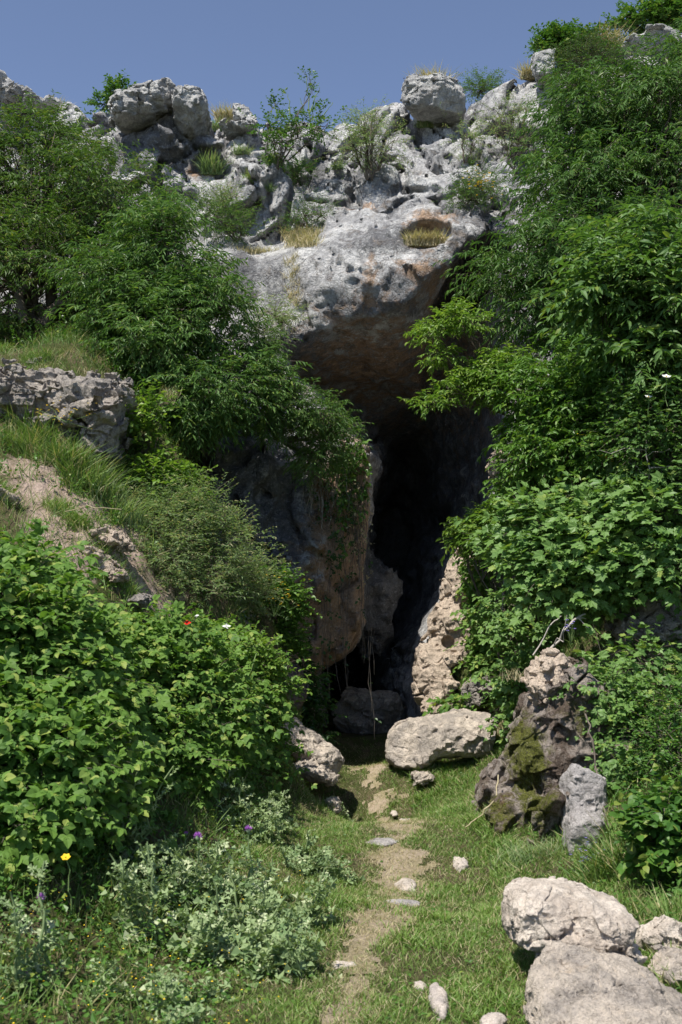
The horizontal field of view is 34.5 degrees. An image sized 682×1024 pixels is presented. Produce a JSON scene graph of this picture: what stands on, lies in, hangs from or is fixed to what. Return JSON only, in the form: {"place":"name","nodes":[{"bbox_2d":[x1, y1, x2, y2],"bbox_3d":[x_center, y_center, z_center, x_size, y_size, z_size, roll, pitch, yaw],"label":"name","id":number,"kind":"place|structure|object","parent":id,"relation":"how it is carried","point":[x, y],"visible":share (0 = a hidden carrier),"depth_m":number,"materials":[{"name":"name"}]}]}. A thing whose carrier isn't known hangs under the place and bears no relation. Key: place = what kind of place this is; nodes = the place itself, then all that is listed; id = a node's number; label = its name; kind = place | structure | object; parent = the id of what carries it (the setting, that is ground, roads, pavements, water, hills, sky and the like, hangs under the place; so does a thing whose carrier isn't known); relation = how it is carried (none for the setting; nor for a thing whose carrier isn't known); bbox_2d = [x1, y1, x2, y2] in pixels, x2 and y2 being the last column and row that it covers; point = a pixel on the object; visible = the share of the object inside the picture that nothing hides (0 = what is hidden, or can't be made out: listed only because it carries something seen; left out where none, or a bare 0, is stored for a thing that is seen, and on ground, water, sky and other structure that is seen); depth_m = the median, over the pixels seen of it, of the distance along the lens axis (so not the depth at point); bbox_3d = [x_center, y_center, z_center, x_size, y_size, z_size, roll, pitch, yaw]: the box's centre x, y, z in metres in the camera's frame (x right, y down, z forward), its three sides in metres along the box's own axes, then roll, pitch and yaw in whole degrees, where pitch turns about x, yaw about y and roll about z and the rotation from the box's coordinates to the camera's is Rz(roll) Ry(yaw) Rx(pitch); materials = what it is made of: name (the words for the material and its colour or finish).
{"place":"outdoors","nodes":[
{"label":"outdoors","id":0,"kind":"place"},
{"bbox_2d":[0,0,654,131],"label":"sky","id":1,"kind":"structure","parent":0,"point":[236,51],"materials":[{"name":"blue"}]},
{"bbox_2d":[0,49,681,727],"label":"cliff","id":2,"kind":"structure","parent":0,"point":[370,285],"depth_m":16.84,"materials":[{"name":"stone"}]},
{"bbox_2d":[0,70,59,118],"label":"boulder","id":3,"kind":"object","parent":2,"relation":"on","point":[8,88],"visible":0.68,"depth_m":20.57,"materials":[{"name":"stone"}]},
{"bbox_2d":[83,68,137,122],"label":"bush","id":4,"kind":"object","parent":2,"relation":"on","point":[108,92],"visible":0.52,"depth_m":19.55,"materials":[{"name":"green plant"}]},
{"bbox_2d":[107,77,175,134],"bbox_3d":[-3.298,-6.846,18.575,1.213,0.835,1.536,0,-5,0],"label":"boulder","id":5,"kind":"object","parent":2,"relation":"on","point":[138,107],"visible":0.93,"depth_m":18.11,"materials":[{"name":"stone"}]},
{"bbox_2d":[171,85,211,140],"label":"boulder","id":6,"kind":"object","parent":2,"relation":"on","point":[191,113],"visible":0.95,"depth_m":18.15,"materials":[{"name":"stone"}]},
{"bbox_2d":[190,147,231,175],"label":"grass tuft","id":7,"kind":"object","parent":2,"relation":"on","point":[212,166],"visible":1,"depth_m":18.29,"materials":[{"name":"green plant"}]},
{"bbox_2d":[181,168,260,220],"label":"bush","id":8,"kind":"object","parent":2,"relation":"on","point":[223,200],"visible":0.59,"depth_m":17.27,"materials":[{"name":"green plant"}]},
{"bbox_2d":[208,99,240,122],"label":"grass tuft","id":9,"kind":"object","parent":2,"relation":"on","point":[226,112],"visible":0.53,"depth_m":19.93,"materials":[{"name":"plant"}]},
{"bbox_2d":[180,179,275,248],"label":"bush","id":10,"kind":"object","parent":2,"relation":"on","point":[230,225],"visible":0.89,"depth_m":16.43,"materials":[{"name":"green plant"}]},
{"bbox_2d":[218,103,257,140],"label":"boulder","id":11,"kind":"object","parent":2,"relation":"on","point":[232,129],"visible":0.88,"depth_m":18.70,"materials":[{"name":"stone"}]},
{"bbox_2d":[238,284,315,338],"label":"bush","id":12,"kind":"object","parent":2,"relation":"on","point":[278,318],"visible":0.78,"depth_m":15.19,"materials":[{"name":"green plant"}]},
{"bbox_2d":[281,253,305,306],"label":"grass tuft","id":13,"kind":"object","parent":2,"relation":"on","point":[295,292],"visible":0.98,"depth_m":15.59,"materials":[{"name":"plant"}]},
{"bbox_2d":[237,65,350,169],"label":"shrub","id":14,"kind":"object","parent":2,"relation":"on","point":[281,131],"visible":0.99,"depth_m":17.36,"materials":[{"name":"green plant"}]},
{"bbox_2d":[227,311,373,491],"bbox_3d":[-0.524,-1.359,13.227,1.887,2.308,1.807,0,-5,0],"label":"shrub","id":15,"kind":"object","parent":2,"relation":"on","point":[320,423],"visible":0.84,"depth_m":13.12,"materials":[{"name":"green plant"}]},
{"bbox_2d":[278,223,324,248],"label":"grass tuft","id":16,"kind":"object","parent":2,"relation":"on","point":[297,238],"visible":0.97,"depth_m":16.14,"materials":[{"name":"plant"}]},
{"bbox_2d":[266,182,343,234],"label":"bush","id":17,"kind":"object","parent":2,"relation":"on","point":[305,214],"visible":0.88,"depth_m":16.49,"materials":[{"name":"green plant"}]},
{"bbox_2d":[282,153,329,186],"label":"bush","id":18,"kind":"object","parent":2,"relation":"on","point":[297,173],"visible":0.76,"depth_m":18.10,"materials":[{"name":"green plant"}]},
{"bbox_2d":[300,437,350,525],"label":"hanging vine","id":19,"kind":"object","parent":2,"relation":"hanging from","point":[325,489],"visible":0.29,"depth_m":13.79,"materials":[{"name":"green plant"}]},
{"bbox_2d":[313,458,362,618],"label":"hanging vine","id":20,"kind":"object","parent":2,"relation":"hanging from","point":[334,535],"visible":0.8,"depth_m":13.81,"materials":[{"name":"green plant"}]},
{"bbox_2d":[313,500,380,739],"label":"hanging vine","id":21,"kind":"object","parent":2,"relation":"hanging from","point":[330,642],"visible":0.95,"depth_m":13.74,"materials":[{"name":"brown plant"}]},
{"bbox_2d":[328,433,371,558],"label":"hanging vine","id":22,"kind":"object","parent":2,"relation":"hanging from","point":[352,477],"visible":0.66,"depth_m":13.94,"materials":[{"name":"green plant"}]},
{"bbox_2d":[342,476,374,586],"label":"hanging vine","id":23,"kind":"object","parent":2,"relation":"hanging from","point":[360,528],"visible":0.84,"depth_m":13.95,"materials":[{"name":"green plant"}]},
{"bbox_2d":[312,96,424,180],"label":"shrub","id":24,"kind":"object","parent":2,"relation":"on","point":[366,137],"visible":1,"depth_m":16.78,"materials":[{"name":"green plant"}]},
{"bbox_2d":[399,226,451,248],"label":"grass tuft","id":25,"kind":"object","parent":2,"relation":"on","point":[430,240],"visible":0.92,"depth_m":15.26,"materials":[{"name":"plant"}]},
{"bbox_2d":[400,72,465,126],"bbox_3d":[1.571,-6.982,18.706,1.114,0.664,1.134,0,-5,0],"label":"boulder","id":26,"kind":"object","parent":2,"relation":"on","point":[422,97],"visible":0.94,"depth_m":18.30,"materials":[{"name":"stone"}]},
{"bbox_2d":[440,102,498,165],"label":"shrub","id":27,"kind":"object","parent":2,"relation":"on","point":[464,138],"visible":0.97,"depth_m":17.66,"materials":[{"name":"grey plant"}]},
{"bbox_2d":[432,144,513,214],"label":"shrub","id":28,"kind":"object","parent":2,"relation":"on","point":[468,193],"visible":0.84,"depth_m":15.91,"materials":[{"name":"green plant"}]},
{"bbox_2d":[454,63,509,106],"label":"bush","id":29,"kind":"object","parent":2,"relation":"on","point":[483,87],"visible":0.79,"depth_m":19.80,"materials":[{"name":"green plant"}]},
{"bbox_2d":[467,88,552,176],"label":"shrub","id":30,"kind":"object","parent":2,"relation":"on","point":[508,123],"visible":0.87,"depth_m":17.65,"materials":[{"name":"green plant"}]},
{"bbox_2d":[530,48,555,89],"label":"boulder","id":31,"kind":"object","parent":2,"relation":"on","point":[541,56],"visible":0.67,"depth_m":17.96,"materials":[{"name":"stone"}]},
{"bbox_2d":[523,17,616,68],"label":"bush","id":32,"kind":"object","parent":2,"relation":"on","point":[554,31],"visible":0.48,"depth_m":18.28,"materials":[{"name":"green plant"}]},
{"bbox_2d":[537,22,657,107],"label":"bush","id":33,"kind":"object","parent":2,"relation":"on","point":[575,57],"visible":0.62,"depth_m":17.13,"materials":[{"name":"green plant"}]},
{"bbox_2d":[582,19,636,48],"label":"grass tuft","id":34,"kind":"object","parent":2,"relation":"on","point":[602,34],"visible":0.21,"depth_m":18.21,"materials":[{"name":"plant"}]},
{"bbox_2d":[594,0,681,41],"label":"bush","id":35,"kind":"object","parent":2,"relation":"on","point":[666,12],"visible":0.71,"depth_m":20.06,"materials":[{"name":"green plant"}]},
{"bbox_2d":[619,24,681,69],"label":"boulder","id":36,"kind":"object","parent":2,"relation":"on","point":[663,29],"visible":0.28,"depth_m":17.70,"materials":[{"name":"stone"}]},
{"bbox_2d":[0,313,681,1023],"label":"ground","id":37,"kind":"structure","parent":0,"point":[360,757],"depth_m":8.52,"materials":[{"name":"plant"}]},
{"bbox_2d":[0,860,76,1007],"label":"thistle","id":38,"kind":"object","parent":37,"relation":"on","point":[17,926],"visible":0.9,"depth_m":4.60,"materials":[{"name":"green plant"}]},
{"bbox_2d":[0,401,81,462],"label":"grass clump","id":39,"kind":"object","parent":37,"relation":"on","point":[19,444],"visible":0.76,"depth_m":10.32,"materials":[{"name":"plant"}]},
{"bbox_2d":[0,357,140,464],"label":"rock outcrop","id":40,"kind":"object","parent":37,"relation":"on","point":[108,397],"visible":0.72,"depth_m":10.66,"materials":[{"name":"stone"}]},
{"bbox_2d":[22,426,136,525],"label":"grass clump","id":41,"kind":"object","parent":37,"relation":"on","point":[81,467],"visible":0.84,"depth_m":10.14,"materials":[{"name":"plant"}]},
{"bbox_2d":[0,517,177,888],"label":"bramble bush","id":42,"kind":"object","parent":37,"relation":"on","point":[59,766],"visible":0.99,"depth_m":6.18,"materials":[{"name":"green plant"}]},
{"bbox_2d":[44,434,171,562],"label":"grass clump","id":43,"kind":"object","parent":37,"relation":"on","point":[131,517],"visible":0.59,"depth_m":10.27,"materials":[{"name":"green plant"}]},
{"bbox_2d":[82,524,136,578],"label":"rock","id":44,"kind":"object","parent":37,"relation":"on","point":[120,540],"visible":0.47,"depth_m":9.39,"materials":[{"name":"stone"}]},
{"bbox_2d":[0,89,219,345],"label":"tree","id":45,"kind":"object","parent":37,"relation":"on","point":[30,224],"visible":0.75,"depth_m":14.07,"materials":[{"name":"green plant"}]},
{"bbox_2d":[103,566,129,583],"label":"rock","id":46,"kind":"object","parent":37,"relation":"on","point":[117,577],"visible":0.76,"depth_m":9.18,"materials":[{"name":"stone"}]},
{"bbox_2d":[93,339,162,395],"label":"bush","id":47,"kind":"object","parent":37,"relation":"on","point":[131,361],"visible":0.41,"depth_m":12.26,"materials":[{"name":"green plant"}]},
{"bbox_2d":[97,740,179,872],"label":"thistle","id":48,"kind":"object","parent":37,"relation":"on","point":[145,833],"visible":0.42,"depth_m":6.35,"materials":[{"name":"green plant"}]},
{"bbox_2d":[125,592,154,608],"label":"rock","id":49,"kind":"object","parent":37,"relation":"on","point":[143,600],"visible":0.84,"depth_m":9.23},
{"bbox_2d":[100,841,189,954],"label":"thistle","id":50,"kind":"object","parent":37,"relation":"on","point":[137,903],"visible":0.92,"depth_m":5.41,"materials":[{"name":"green plant"}]},
{"bbox_2d":[122,375,186,467],"bbox_3d":[-2.037,-0.871,11.264,0.903,1.044,0.844,0,-5,0],"label":"sapling","id":51,"kind":"object","parent":37,"relation":"on","point":[146,409],"visible":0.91,"depth_m":11.19,"materials":[{"name":"green plant"}]},
{"bbox_2d":[80,958,234,1023],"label":"thistle","id":52,"kind":"object","parent":37,"relation":"on","point":[195,1012],"visible":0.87,"depth_m":4.66,"materials":[{"name":"green plant"}]},
{"bbox_2d":[17,173,312,465],"bbox_3d":[-1.987,-2.300,12.940,3.271,3.793,2.916,-5,-7,43],"label":"tree","id":53,"kind":"object","parent":37,"relation":"on","point":[155,303],"visible":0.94,"depth_m":12.49,"materials":[{"name":"green plant"}]},
{"bbox_2d":[123,438,218,511],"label":"bush","id":54,"kind":"object","parent":37,"relation":"on","point":[156,466],"visible":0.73,"depth_m":11.00,"materials":[{"name":"green plant"}]},
{"bbox_2d":[89,594,287,843],"bbox_3d":[-1.448,1.454,8.017,2.105,1.720,2.781,0,-5,0],"label":"bramble bush","id":55,"kind":"object","parent":37,"relation":"on","point":[205,736],"visible":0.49,"depth_m":8.03,"materials":[{"name":"green plant"}]},
{"bbox_2d":[117,464,300,629],"bbox_3d":[-1.267,0.404,11.085,1.719,1.728,2.733,-4,-6,35],"label":"shrub","id":56,"kind":"object","parent":37,"relation":"on","point":[239,572],"visible":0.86,"depth_m":10.70,"materials":[{"name":"green plant"}]},
{"bbox_2d":[134,825,340,943],"bbox_3d":[-0.573,2.017,6.051,1.153,0.579,1.308,0,-5,0],"label":"thistle","id":57,"kind":"object","parent":37,"relation":"on","point":[256,891],"visible":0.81,"depth_m":5.95,"materials":[{"name":"green plant"}]},
{"bbox_2d":[189,614,316,795],"bbox_3d":[-1.011,1.775,9.774,1.613,1.758,2.216,0,-5,0],"label":"bramble bush","id":58,"kind":"object","parent":37,"relation":"on","point":[281,716],"visible":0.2,"depth_m":9.69,"materials":[{"name":"green plant"}]},
{"bbox_2d":[166,888,346,987],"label":"thistle","id":59,"kind":"object","parent":37,"relation":"on","point":[275,947],"visible":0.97,"depth_m":5.25,"materials":[{"name":"green plant"}]},
{"bbox_2d":[198,613,315,705],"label":"bush","id":60,"kind":"object","parent":37,"relation":"on","point":[275,661],"visible":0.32,"depth_m":9.87,"materials":[{"name":"green plant"}]},
{"bbox_2d":[213,767,323,858],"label":"thistle","id":61,"kind":"object","parent":37,"relation":"on","point":[274,819],"visible":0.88,"depth_m":7.70,"materials":[{"name":"green plant"}]},
{"bbox_2d":[231,556,321,662],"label":"shrub","id":62,"kind":"object","parent":37,"relation":"on","point":[293,616],"visible":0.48,"depth_m":12.17,"materials":[{"name":"green plant"}]},
{"bbox_2d":[283,663,308,710],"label":"rock","id":63,"kind":"object","parent":37,"relation":"on","point":[305,690],"visible":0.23,"depth_m":12.06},
{"bbox_2d":[281,717,344,786],"bbox_3d":[-0.287,2.469,11.365,0.607,0.675,0.861,2,-5,-21],"label":"boulder","id":64,"kind":"object","parent":37,"relation":"on","point":[324,763],"visible":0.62,"depth_m":11.14,"materials":[{"name":"stone"}]},
{"bbox_2d":[289,633,348,743],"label":"ivy","id":65,"kind":"object","parent":37,"relation":"on","point":[314,699],"visible":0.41,"depth_m":12.58,"materials":[{"name":"green plant"}]},
{"bbox_2d":[273,845,365,884],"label":"thistle","id":66,"kind":"object","parent":37,"relation":"on","point":[317,869],"visible":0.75,"depth_m":7.20,"materials":[{"name":"green plant"}]},
{"bbox_2d":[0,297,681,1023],"bbox_3d":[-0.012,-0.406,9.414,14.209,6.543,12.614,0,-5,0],"label":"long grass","id":67,"kind":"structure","parent":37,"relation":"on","point":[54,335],"depth_m":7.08,"materials":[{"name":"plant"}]},
{"bbox_2d":[0,377,681,1023],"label":"ground cover","id":68,"kind":"object","parent":37,"relation":"on","point":[144,971],"visible":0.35,"depth_m":5.34,"materials":[{"name":"green plant"}]},
{"bbox_2d":[0,312,681,1023],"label":"weeds","id":69,"kind":"object","parent":37,"relation":"on","point":[104,838],"visible":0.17,"depth_m":7.62,"materials":[{"name":"green plant"}]},
{"bbox_2d":[0,340,681,1023],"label":"fringe grass","id":70,"kind":"structure","parent":37,"relation":"on","point":[82,518],"depth_m":9.39,"materials":[{"name":"plant"}]},
{"bbox_2d":[331,686,404,734],"bbox_3d":[0.381,2.847,15.433,1.041,0.775,1.125,0,-5,0],"label":"boulder","id":71,"kind":"object","parent":37,"relation":"on","point":[354,705],"visible":0.78,"depth_m":15.15,"materials":[{"name":"stone"}]},
{"bbox_2d":[410,770,434,785],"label":"rock","id":72,"kind":"object","parent":37,"relation":"on","point":[420,777],"visible":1,"depth_m":11.29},
{"bbox_2d":[428,982,448,1020],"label":"stone","id":73,"kind":"object","parent":37,"relation":"on","point":[439,1002],"visible":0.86,"depth_m":4.72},
{"bbox_2d":[411,548,471,715],"bbox_3d":[1.532,1.628,13.973,1.517,2.485,1.158,3,-6,-28],"label":"rock pillar","id":74,"kind":"object","parent":37,"relation":"on","point":[434,664],"visible":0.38,"depth_m":13.63,"materials":[{"name":"stone"}]},
{"bbox_2d":[385,708,498,769],"bbox_3d":[1.096,2.487,12.069,1.261,0.624,1.222,0,-5,0],"label":"boulder","id":75,"kind":"object","parent":37,"relation":"on","point":[422,742],"visible":0.98,"depth_m":11.60,"materials":[{"name":"stone"}]},
{"bbox_2d":[422,549,513,715],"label":"ivy","id":76,"kind":"object","parent":37,"relation":"on","point":[472,663],"visible":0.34,"depth_m":13.08,"materials":[{"name":"green plant"}]},
{"bbox_2d":[460,672,495,709],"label":"rock","id":77,"kind":"object","parent":37,"relation":"on","point":[474,689],"visible":0.5,"depth_m":12.92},
{"bbox_2d":[436,479,542,695],"bbox_3d":[1.717,1.057,12.465,1.486,2.882,1.194,-3,-6,30],"label":"shrub","id":78,"kind":"object","parent":37,"relation":"on","point":[471,524],"visible":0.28,"depth_m":12.50,"materials":[{"name":"green plant"}]},
{"bbox_2d":[479,1012,506,1023],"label":"stone","id":79,"kind":"object","parent":37,"relation":"on","point":[494,1018],"visible":1,"depth_m":4.52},
{"bbox_2d":[452,587,566,750],"bbox_3d":[1.922,1.675,11.743,1.361,1.820,1.695,0,-5,0],"label":"bramble bush","id":80,"kind":"object","parent":37,"relation":"on","point":[501,691],"visible":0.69,"depth_m":11.64,"materials":[{"name":"green plant"}]},
{"bbox_2d":[452,831,567,872],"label":"grass clump","id":81,"kind":"object","parent":37,"relation":"on","point":[520,854],"visible":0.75,"depth_m":7.68,"materials":[{"name":"green plant"}]},
{"bbox_2d":[471,657,640,845],"bbox_3d":[1.774,2.074,8.792,1.448,1.821,1.948,0,-5,0],"label":"mossy rock","id":82,"kind":"object","parent":37,"relation":"on","point":[538,756],"visible":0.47,"depth_m":8.62,"materials":[{"name":"stone"}]},
{"bbox_2d":[520,647,574,705],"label":"rock","id":83,"kind":"object","parent":82,"relation":"on","point":[544,668],"visible":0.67,"depth_m":8.90,"materials":[{"name":"stone"}]},
{"bbox_2d":[432,17,681,363],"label":"tree","id":84,"kind":"object","parent":37,"relation":"on","point":[647,138],"visible":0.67,"depth_m":12.98,"materials":[{"name":"green plant"}]},
{"bbox_2d":[470,329,660,518],"bbox_3d":[2.438,-0.573,11.543,1.895,2.830,2.946,4,-7,-40],"label":"shrub","id":85,"kind":"object","parent":37,"relation":"on","point":[552,408],"visible":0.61,"depth_m":11.22,"materials":[{"name":"green plant"}]},
{"bbox_2d":[453,451,681,637],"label":"vine","id":86,"kind":"object","parent":37,"relation":"on","point":[578,557],"visible":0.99,"depth_m":9.63,"materials":[{"name":"green plant"}]},
{"bbox_2d":[501,876,647,964],"bbox_3d":[1.070,1.906,5.123,0.608,0.349,0.635,0,-5,0],"label":"boulder","id":87,"kind":"object","parent":37,"relation":"on","point":[538,914],"visible":0.83,"depth_m":4.92,"materials":[{"name":"stone"}]},
{"bbox_2d":[559,763,607,854],"bbox_3d":[1.752,2.243,7.928,0.381,0.854,0.739,0,-5,0],"label":"rock","id":88,"kind":"object","parent":37,"relation":"on","point":[585,788],"visible":0.66,"depth_m":7.79,"materials":[{"name":"stone"}]},
{"bbox_2d":[523,940,681,1023],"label":"boulder","id":89,"kind":"object","parent":37,"relation":"on","point":[566,983],"visible":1,"depth_m":4.30,"materials":[{"name":"stone"}]},
{"bbox_2d":[527,186,681,513],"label":"tree","id":90,"kind":"object","parent":37,"relation":"on","point":[628,287],"visible":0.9,"depth_m":10.12,"materials":[{"name":"green plant"}]},
{"bbox_2d":[532,797,681,887],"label":"grass clump","id":91,"kind":"object","parent":37,"relation":"on","point":[612,862],"visible":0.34,"depth_m":7.03,"materials":[{"name":"plant"}]},
{"bbox_2d":[538,615,681,737],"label":"vine","id":92,"kind":"object","parent":37,"relation":"on","point":[641,647],"visible":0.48,"depth_m":9.04,"materials":[{"name":"green plant"}]},
{"bbox_2d":[549,657,677,800],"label":"bramble bush","id":93,"kind":"object","parent":37,"relation":"on","point":[610,774],"visible":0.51,"depth_m":8.47,"materials":[{"name":"green plant"}]},
{"bbox_2d":[564,344,681,596],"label":"rose bush","id":94,"kind":"object","parent":37,"relation":"on","point":[666,431],"visible":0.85,"depth_m":9.81,"materials":[{"name":"green plant"}]},
{"bbox_2d":[604,586,681,647],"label":"rock outcrop","id":95,"kind":"object","parent":37,"relation":"on","point":[664,631],"visible":0.48,"depth_m":9.77,"materials":[{"name":"stone"}]},
{"bbox_2d":[605,763,681,901],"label":"bush","id":96,"kind":"object","parent":37,"relation":"on","point":[653,825],"visible":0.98,"depth_m":6.54,"materials":[{"name":"green plant"}]},
{"bbox_2d":[605,880,681,924],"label":"grass clump","id":97,"kind":"object","parent":37,"relation":"on","point":[657,911],"visible":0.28,"depth_m":5.86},
{"bbox_2d":[613,660,681,778],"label":"bush","id":98,"kind":"object","parent":37,"relation":"on","point":[661,751],"visible":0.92,"depth_m":8.01,"materials":[{"name":"green plant"}]},
{"bbox_2d":[634,915,681,953],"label":"rock","id":99,"kind":"object","parent":37,"relation":"on","point":[663,930],"visible":0.78,"depth_m":5.24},
{"bbox_2d":[648,944,681,991],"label":"rock","id":100,"kind":"object","parent":37,"relation":"on","point":[673,955],"visible":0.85,"depth_m":4.89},
{"bbox_2d":[103,603,643,1023],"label":"dry grass","id":101,"kind":"structure","parent":0,"point":[399,821],"depth_m":6.33,"materials":[{"name":"plant"}]},
{"bbox_2d":[74,595,681,1023],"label":"grass","id":102,"kind":"structure","parent":0,"point":[482,909],"depth_m":6.50,"materials":[{"name":"plant"}]},
{"bbox_2d":[317,764,439,1023],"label":"path","id":103,"kind":"structure","parent":0,"point":[379,799],"depth_m":7.03,"materials":[{"name":"soil"}]},
{"bbox_2d":[397,297,543,421],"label":"shrub","id":104,"kind":"object","parent":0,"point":[464,381],"visible":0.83,"depth_m":12.23,"materials":[{"name":"green plant"}]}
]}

